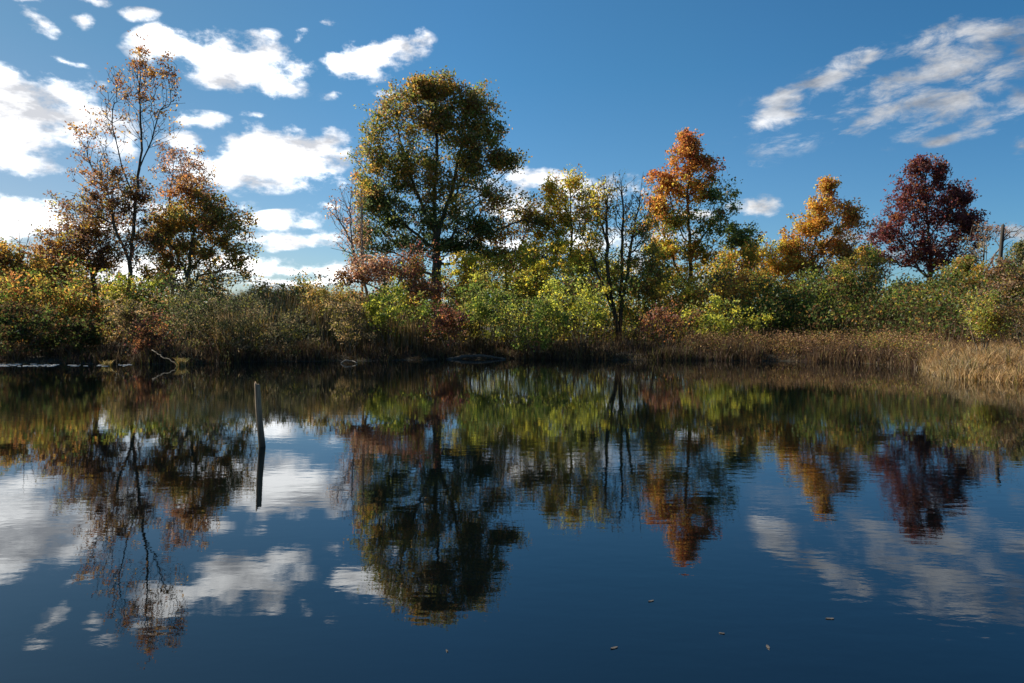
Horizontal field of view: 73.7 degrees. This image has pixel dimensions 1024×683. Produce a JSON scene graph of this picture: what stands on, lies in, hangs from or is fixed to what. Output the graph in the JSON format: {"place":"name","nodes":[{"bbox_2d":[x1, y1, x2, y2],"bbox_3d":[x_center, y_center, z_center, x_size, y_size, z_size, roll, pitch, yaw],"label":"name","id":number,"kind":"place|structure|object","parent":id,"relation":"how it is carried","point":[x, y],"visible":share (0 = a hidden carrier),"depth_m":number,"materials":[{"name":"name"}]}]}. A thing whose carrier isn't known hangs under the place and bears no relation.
{"place":"outdoors","nodes":[
{"label":"outdoors","id":0,"kind":"place"},
{"bbox_2d":[0,324,1023,382],"bbox_3d":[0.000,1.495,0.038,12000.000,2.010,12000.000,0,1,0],"label":"ground","id":1,"kind":"structure","parent":0,"point":[118,345],"depth_m":30.58,"materials":[{"name":"brown plant"}]},
{"bbox_2d":[0,267,57,347],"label":"shrub","id":2,"kind":"object","parent":1,"relation":"on","point":[44,281],"visible":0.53,"depth_m":30.85,"materials":[{"name":"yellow plant"}]},
{"bbox_2d":[0,220,67,345],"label":"tree","id":3,"kind":"object","parent":1,"relation":"on","point":[10,259],"visible":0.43,"depth_m":35.71,"materials":[{"name":"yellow plant"}]},
{"bbox_2d":[0,299,84,355],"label":"shrub","id":4,"kind":"object","parent":1,"relation":"on","point":[24,330],"visible":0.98,"depth_m":28.34,"materials":[{"name":"green plant"}]},
{"bbox_2d":[25,235,96,302],"bbox_3d":[-24.822,-2.820,37.491,4.164,6.094,2.698,0,1,10],"label":"tree","id":5,"kind":"object","parent":1,"relation":"on","point":[47,242],"visible":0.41,"depth_m":37.16,"materials":[{"name":"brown plant"}]},
{"bbox_2d":[28,277,104,349],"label":"shrub","id":6,"kind":"object","parent":1,"relation":"on","point":[72,306],"visible":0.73,"depth_m":31.74,"materials":[{"name":"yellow plant"}]},
{"bbox_2d":[31,313,105,354],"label":"shrub","id":7,"kind":"object","parent":1,"relation":"on","point":[66,330],"visible":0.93,"depth_m":28.68,"materials":[{"name":"green plant"}]},
{"bbox_2d":[29,197,142,337],"bbox_3d":[-23.762,-3.902,38.312,5.605,8.261,3.940,0,1,0],"label":"tree","id":8,"kind":"object","parent":1,"relation":"on","point":[82,231],"visible":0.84,"depth_m":37.95,"materials":[{"name":"brown plant"}]},
{"bbox_2d":[43,30,184,320],"bbox_3d":[-21.342,-8.180,36.845,7.323,17.024,3.543,0,1,0],"label":"tree","id":9,"kind":"object","parent":1,"relation":"on","point":[129,192],"visible":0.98,"depth_m":36.61,"materials":[{"name":"brown plant"}]},
{"bbox_2d":[92,290,151,355],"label":"shrub","id":10,"kind":"object","parent":1,"relation":"on","point":[125,311],"visible":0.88,"depth_m":28.83,"materials":[{"name":"brown plant"}]},
{"bbox_2d":[93,269,167,345],"bbox_3d":[-19.361,-1.690,34.855,3.752,4.098,2.426,0,1,0],"label":"shrub","id":11,"kind":"object","parent":1,"relation":"on","point":[115,288],"visible":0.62,"depth_m":34.68,"materials":[{"name":"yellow plant"}]},
{"bbox_2d":[112,309,187,353],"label":"shrub","id":12,"kind":"object","parent":1,"relation":"on","point":[139,342],"visible":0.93,"depth_m":28.31,"materials":[{"name":"brown plant"}]},
{"bbox_2d":[141,140,227,333],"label":"tree","id":13,"kind":"object","parent":1,"relation":"on","point":[190,165],"visible":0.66,"depth_m":44.54,"materials":[{"name":"brown plant"}]},
{"bbox_2d":[156,277,230,350],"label":"shrub","id":14,"kind":"object","parent":1,"relation":"on","point":[184,315],"visible":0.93,"depth_m":29.42,"materials":[{"name":"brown plant"}]},
{"bbox_2d":[120,172,268,336],"bbox_3d":[-17.849,-4.602,38.016,8.216,9.697,3.554,0,1,0],"label":"tree","id":15,"kind":"object","parent":1,"relation":"on","point":[205,221],"visible":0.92,"depth_m":37.59,"materials":[{"name":"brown plant"}]},
{"bbox_2d":[193,289,284,357],"bbox_3d":[-11.780,-0.802,29.435,3.546,3.069,2.826,0,2,15],"label":"shrub","id":16,"kind":"object","parent":1,"relation":"on","point":[224,325],"visible":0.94,"depth_m":29.31,"materials":[{"name":"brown plant"}]},
{"bbox_2d":[246,280,288,298],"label":"shrub","id":17,"kind":"object","parent":1,"relation":"on","point":[255,290],"visible":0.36,"depth_m":36.93,"materials":[{"name":"green plant"}]},
{"bbox_2d":[250,300,322,356],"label":"shrub","id":18,"kind":"object","parent":1,"relation":"on","point":[290,328],"visible":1,"depth_m":29.40,"materials":[{"name":"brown plant"}]},
{"bbox_2d":[210,283,426,350],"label":"shrubs","id":19,"kind":"object","parent":1,"relation":"on","point":[408,327],"visible":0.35,"depth_m":32.62,"materials":[{"name":"green plant"}]},
{"bbox_2d":[296,276,359,329],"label":"shrub","id":20,"kind":"object","parent":1,"relation":"on","point":[324,292],"visible":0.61,"depth_m":32.86,"materials":[{"name":"green plant"}]},
{"bbox_2d":[323,178,370,294],"bbox_3d":[-9.090,-4.418,37.936,2.691,9.337,1.945,0,2,16],"label":"tree","id":21,"kind":"object","parent":1,"relation":"on","point":[350,231],"visible":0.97,"depth_m":37.81,"materials":[{"name":"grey plant"}]},
{"bbox_2d":[318,296,380,354],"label":"shrub","id":22,"kind":"object","parent":1,"relation":"on","point":[348,306],"visible":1,"depth_m":30.34,"materials":[{"name":"brown plant"}]},
{"bbox_2d":[338,146,375,296],"bbox_3d":[-8.741,-5.537,39.367,2.047,11.434,2.208,1,2,36],"label":"tree","id":23,"kind":"object","parent":1,"relation":"on","point":[363,181],"visible":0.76,"depth_m":39.13,"materials":[{"name":"grey plant"}]},
{"bbox_2d":[311,238,449,303],"bbox_3d":[-6.876,-2.591,35.961,7.259,5.895,2.645,0,1,0],"label":"tree","id":24,"kind":"object","parent":1,"relation":"on","point":[364,273],"visible":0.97,"depth_m":35.72,"materials":[{"name":"red plant"}]},
{"bbox_2d":[359,280,415,348],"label":"shrub","id":25,"kind":"object","parent":1,"relation":"on","point":[372,307],"visible":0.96,"depth_m":31.85,"materials":[{"name":"green plant"}]},
{"bbox_2d":[395,255,434,307],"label":"sapling","id":26,"kind":"object","parent":1,"relation":"on","point":[421,276],"visible":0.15,"depth_m":38.67,"materials":[{"name":"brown plant"}]},
{"bbox_2d":[408,290,443,342],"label":"shrub","id":27,"kind":"object","parent":1,"relation":"on","point":[422,308],"visible":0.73,"depth_m":33.36,"materials":[{"name":"green plant"}]},
{"bbox_2d":[420,293,473,354],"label":"shrub","id":28,"kind":"object","parent":1,"relation":"on","point":[446,320],"visible":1,"depth_m":31.81,"materials":[{"name":"brown plant"}]},
{"bbox_2d":[340,65,557,325],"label":"tree","id":29,"kind":"object","parent":1,"relation":"on","point":[440,119],"visible":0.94,"depth_m":41.32,"materials":[{"name":"green plant"}]},
{"bbox_2d":[442,250,489,342],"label":"sapling","id":30,"kind":"object","parent":1,"relation":"on","point":[465,258],"visible":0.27,"depth_m":39.71,"materials":[{"name":"green plant"}]},
{"bbox_2d":[439,249,508,337],"bbox_3d":[-2.023,-2.543,38.965,4.050,5.580,2.990,-1,2,-19],"label":"shrub","id":31,"kind":"object","parent":1,"relation":"on","point":[459,271],"visible":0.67,"depth_m":38.74,"materials":[{"name":"green plant"}]},
{"bbox_2d":[446,354,505,358],"bbox_3d":[-1.647,0.752,31.168,2.721,0.340,0.463,0,1,0],"label":"fallen log","id":32,"kind":"object","parent":1,"relation":"on","point":[474,355],"visible":0.89,"depth_m":31.12,"materials":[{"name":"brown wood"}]},
{"bbox_2d":[45,293,907,326],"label":"wood","id":33,"kind":"object","parent":1,"relation":"on","point":[568,320],"depth_m":115.61,"materials":[{"name":"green plant"}]},
{"bbox_2d":[453,268,530,350],"bbox_3d":[-1.145,-1.475,33.304,3.430,4.223,3.336,-1,2,-34],"label":"shrub","id":34,"kind":"object","parent":1,"relation":"on","point":[478,307],"visible":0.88,"depth_m":32.76,"materials":[{"name":"green plant"}]},
{"bbox_2d":[461,206,545,338],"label":"tree","id":35,"kind":"object","parent":1,"relation":"on","point":[504,237],"visible":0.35,"depth_m":42.67,"materials":[{"name":"yellow plant"}]},
{"bbox_2d":[0,238,1023,350],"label":"undergrowth","id":36,"kind":"object","parent":1,"relation":"on","point":[923,295],"visible":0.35,"depth_m":35.23,"materials":[{"name":"green plant"}]},
{"bbox_2d":[0,298,1023,360],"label":"dead stems","id":37,"kind":"object","parent":1,"relation":"on","point":[546,351],"visible":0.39,"depth_m":32.19,"materials":[{"name":"brown plant"}]},
{"bbox_2d":[495,268,544,336],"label":"shrub","id":38,"kind":"object","parent":1,"relation":"on","point":[523,287],"visible":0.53,"depth_m":37.85,"materials":[{"name":"green plant"}]},
{"bbox_2d":[509,236,546,328],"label":"sapling","id":39,"kind":"object","parent":1,"relation":"on","point":[520,252],"visible":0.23,"depth_m":40.62,"materials":[{"name":"green plant"}]},
{"bbox_2d":[486,291,575,356],"bbox_3d":[0.900,-0.760,31.416,4.170,3.189,2.614,0,1,0],"label":"shrub","id":40,"kind":"object","parent":1,"relation":"on","point":[541,310],"visible":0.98,"depth_m":31.23,"materials":[{"name":"green plant"}]},
{"bbox_2d":[505,236,600,329],"bbox_3d":[2.421,-2.728,37.831,5.667,6.070,3.706,0,1,0],"label":"shrub","id":41,"kind":"object","parent":1,"relation":"on","point":[553,263],"visible":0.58,"depth_m":37.54,"materials":[{"name":"green plant"}]},
{"bbox_2d":[521,164,609,333],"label":"tree","id":42,"kind":"object","parent":1,"relation":"on","point":[554,192],"visible":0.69,"depth_m":41.56,"materials":[{"name":"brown plant"}]},
{"bbox_2d":[536,262,624,345],"bbox_3d":[3.219,-1.654,32.903,4.276,4.423,2.957,0,1,0],"label":"shrub","id":43,"kind":"object","parent":1,"relation":"on","point":[586,300],"visible":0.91,"depth_m":32.89,"materials":[{"name":"green plant"}]},
{"bbox_2d":[575,249,625,334],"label":"shrub","id":44,"kind":"object","parent":1,"relation":"on","point":[601,267],"visible":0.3,"depth_m":40.89,"materials":[{"name":"green plant"}]},
{"bbox_2d":[566,168,663,344],"bbox_3d":[5.421,-4.480,36.964,5.255,9.549,3.342,0,2,19],"label":"tree","id":45,"kind":"object","parent":1,"relation":"on","point":[605,214],"visible":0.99,"depth_m":36.81,"materials":[{"name":"black plant"}]},
{"bbox_2d":[606,249,662,344],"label":"shrub","id":46,"kind":"object","parent":1,"relation":"on","point":[640,271],"visible":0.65,"depth_m":36.67,"materials":[{"name":"green plant"}]},
{"bbox_2d":[629,238,674,328],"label":"sapling","id":47,"kind":"object","parent":1,"relation":"on","point":[654,259],"visible":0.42,"depth_m":38.80,"materials":[{"name":"green plant"}]},
{"bbox_2d":[634,259,675,336],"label":"shrub","id":48,"kind":"object","parent":1,"relation":"on","point":[651,276],"visible":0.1,"depth_m":39.70,"materials":[{"name":"green plant"}]},
{"bbox_2d":[638,297,702,348],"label":"shrub","id":49,"kind":"object","parent":1,"relation":"on","point":[654,314],"visible":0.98,"depth_m":32.48,"materials":[{"name":"brown plant"}]},
{"bbox_2d":[641,268,709,346],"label":"shrub","id":50,"kind":"object","parent":1,"relation":"on","point":[687,291],"visible":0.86,"depth_m":35.59,"materials":[{"name":"green plant"}]},
{"bbox_2d":[638,127,767,335],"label":"tree","id":51,"kind":"object","parent":1,"relation":"on","point":[688,148],"visible":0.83,"depth_m":43.48,"materials":[{"name":"brown plant"}]},
{"bbox_2d":[680,268,763,328],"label":"shrub","id":52,"kind":"object","parent":1,"relation":"on","point":[729,283],"visible":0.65,"depth_m":35.57,"materials":[{"name":"green plant"}]},
{"bbox_2d":[681,295,775,343],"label":"shrub","id":53,"kind":"object","parent":1,"relation":"on","point":[723,323],"visible":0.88,"depth_m":32.91,"materials":[{"name":"green plant"}]},
{"bbox_2d":[700,245,756,321],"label":"sapling","id":54,"kind":"object","parent":1,"relation":"on","point":[732,256],"visible":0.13,"depth_m":40.73,"materials":[{"name":"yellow plant"}]},
{"bbox_2d":[738,237,764,304],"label":"sapling","id":55,"kind":"object","parent":1,"relation":"on","point":[748,250],"visible":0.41,"depth_m":41.66,"materials":[{"name":"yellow plant"}]},
{"bbox_2d":[726,234,798,296],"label":"tree","id":56,"kind":"object","parent":1,"relation":"on","point":[764,252],"visible":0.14,"depth_m":45.62,"materials":[{"name":"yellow plant"}]},
{"bbox_2d":[734,286,818,337],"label":"shrub","id":57,"kind":"object","parent":1,"relation":"on","point":[782,323],"visible":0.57,"depth_m":34.66,"materials":[{"name":"green plant"}]},
{"bbox_2d":[677,321,952,362],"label":"brown weeds","id":58,"kind":"object","parent":1,"relation":"on","point":[832,337],"visible":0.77,"depth_m":30.50,"materials":[{"name":"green plant"}]},
{"bbox_2d":[760,174,876,309],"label":"tree","id":59,"kind":"object","parent":1,"relation":"on","point":[792,249],"visible":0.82,"depth_m":43.53,"materials":[{"name":"brown plant"}]},
{"bbox_2d":[793,257,870,345],"bbox_3d":[16.305,-2.002,34.894,3.728,4.741,2.890,0,1,9],"label":"shrub","id":60,"kind":"object","parent":1,"relation":"on","point":[847,281],"visible":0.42,"depth_m":34.78,"materials":[{"name":"green plant"}]},
{"bbox_2d":[814,262,858,331],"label":"sapling","id":61,"kind":"object","parent":1,"relation":"on","point":[840,273],"visible":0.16,"depth_m":39.70,"materials":[{"name":"green plant"}]},
{"bbox_2d":[829,245,892,308],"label":"shrub","id":62,"kind":"object","parent":1,"relation":"on","point":[870,266],"visible":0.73,"depth_m":39.65,"materials":[{"name":"green plant"}]},
{"bbox_2d":[847,240,887,305],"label":"sapling","id":63,"kind":"object","parent":1,"relation":"on","point":[860,250],"visible":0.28,"depth_m":41.67,"materials":[{"name":"green plant"}]},
{"bbox_2d":[838,290,911,337],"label":"shrub","id":64,"kind":"object","parent":1,"relation":"on","point":[871,296],"visible":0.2,"depth_m":35.87,"materials":[{"name":"green plant"}]},
{"bbox_2d":[857,253,908,294],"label":"shrub","id":65,"kind":"object","parent":1,"relation":"on","point":[886,269],"visible":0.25,"depth_m":42.58,"materials":[{"name":"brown plant"}]},
{"bbox_2d":[768,332,1023,378],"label":"seed stalks","id":66,"kind":"object","parent":1,"relation":"on","point":[948,351],"visible":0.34,"depth_m":24.98,"materials":[{"name":"brown plant"}]},
{"bbox_2d":[877,272,941,295],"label":"shrub","id":67,"kind":"object","parent":1,"relation":"on","point":[887,276],"visible":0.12,"depth_m":41.82,"materials":[{"name":"green plant"}]},
{"bbox_2d":[851,152,996,335],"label":"tree","id":68,"kind":"object","parent":1,"relation":"on","point":[951,198],"visible":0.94,"depth_m":44.44,"materials":[{"name":"brown plant"}]},
{"bbox_2d":[896,292,969,340],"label":"shrub","id":69,"kind":"object","parent":1,"relation":"on","point":[929,315],"visible":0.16,"depth_m":33.68,"materials":[{"name":"green plant"}]},
{"bbox_2d":[941,251,979,311],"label":"sapling","id":70,"kind":"object","parent":1,"relation":"on","point":[957,262],"visible":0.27,"depth_m":38.63,"materials":[{"name":"green plant"}]},
{"bbox_2d":[914,335,1023,383],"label":"straw grass","id":71,"kind":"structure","parent":1,"relation":"on","point":[989,365],"depth_m":20.59,"materials":[{"name":"beige plant"}]},
{"bbox_2d":[937,260,1006,311],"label":"shrub","id":72,"kind":"object","parent":1,"relation":"on","point":[975,270],"visible":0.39,"depth_m":34.83,"materials":[{"name":"green plant"}]},
{"bbox_2d":[954,221,1023,276],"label":"tree","id":73,"kind":"object","parent":1,"relation":"on","point":[989,227],"visible":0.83,"depth_m":40.83,"materials":[{"name":"grey plant"}]},
{"bbox_2d":[956,273,1023,352],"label":"shrub","id":74,"kind":"object","parent":1,"relation":"on","point":[989,322],"visible":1,"depth_m":24.26,"materials":[{"name":"green plant"}]},
{"bbox_2d":[976,254,1023,335],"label":"shrub","id":75,"kind":"object","parent":1,"relation":"on","point":[1017,279],"visible":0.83,"depth_m":29.90,"materials":[{"name":"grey plant"}]},
{"bbox_2d":[992,237,1023,336],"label":"tree","id":76,"kind":"object","parent":1,"relation":"on","point":[1018,249],"visible":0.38,"depth_m":37.81,"materials":[{"name":"green plant"}]},
{"bbox_2d":[994,286,1023,348],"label":"shrub","id":77,"kind":"object","parent":1,"relation":"on","point":[1016,326],"visible":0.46,"depth_m":25.57,"materials":[{"name":"green plant"}]},
{"bbox_2d":[998,223,1023,339],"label":"dead tree","id":78,"kind":"object","parent":1,"relation":"on","point":[1001,245],"visible":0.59,"depth_m":34.82,"materials":[{"name":"wood"}]},
{"bbox_2d":[0,359,1023,682],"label":"water","id":79,"kind":"structure","parent":0,"point":[486,521],"depth_m":5.48,"materials":[{"name":"blue liquid"}]},
{"bbox_2d":[0,364,127,366],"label":"floating scum","id":80,"kind":"object","parent":79,"relation":"on","point":[41,365],"visible":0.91,"depth_m":26.28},
{"bbox_2d":[100,359,115,365],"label":"grass tuft","id":81,"kind":"object","parent":79,"relation":"in","point":[107,363],"visible":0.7,"depth_m":25.99,"materials":[{"name":"yellow plant"}]},
{"bbox_2d":[173,357,187,365],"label":"grass tuft","id":82,"kind":"object","parent":79,"relation":"in","point":[182,362],"visible":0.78,"depth_m":26.05,"materials":[{"name":"yellow plant"}]},
{"bbox_2d":[254,381,265,446],"bbox_3d":[-3.269,1.198,8.919,0.167,1.361,0.086,0,1,0],"label":"wooden post","id":83,"kind":"object","parent":79,"relation":"in","point":[260,427],"visible":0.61,"depth_m":8.88,"materials":[{"name":"grey wood"}]},
{"bbox_2d":[0,0,1023,323],"label":"sky","id":84,"kind":"structure","parent":0,"point":[791,94],"materials":[{"name":"blue"}]}
]}

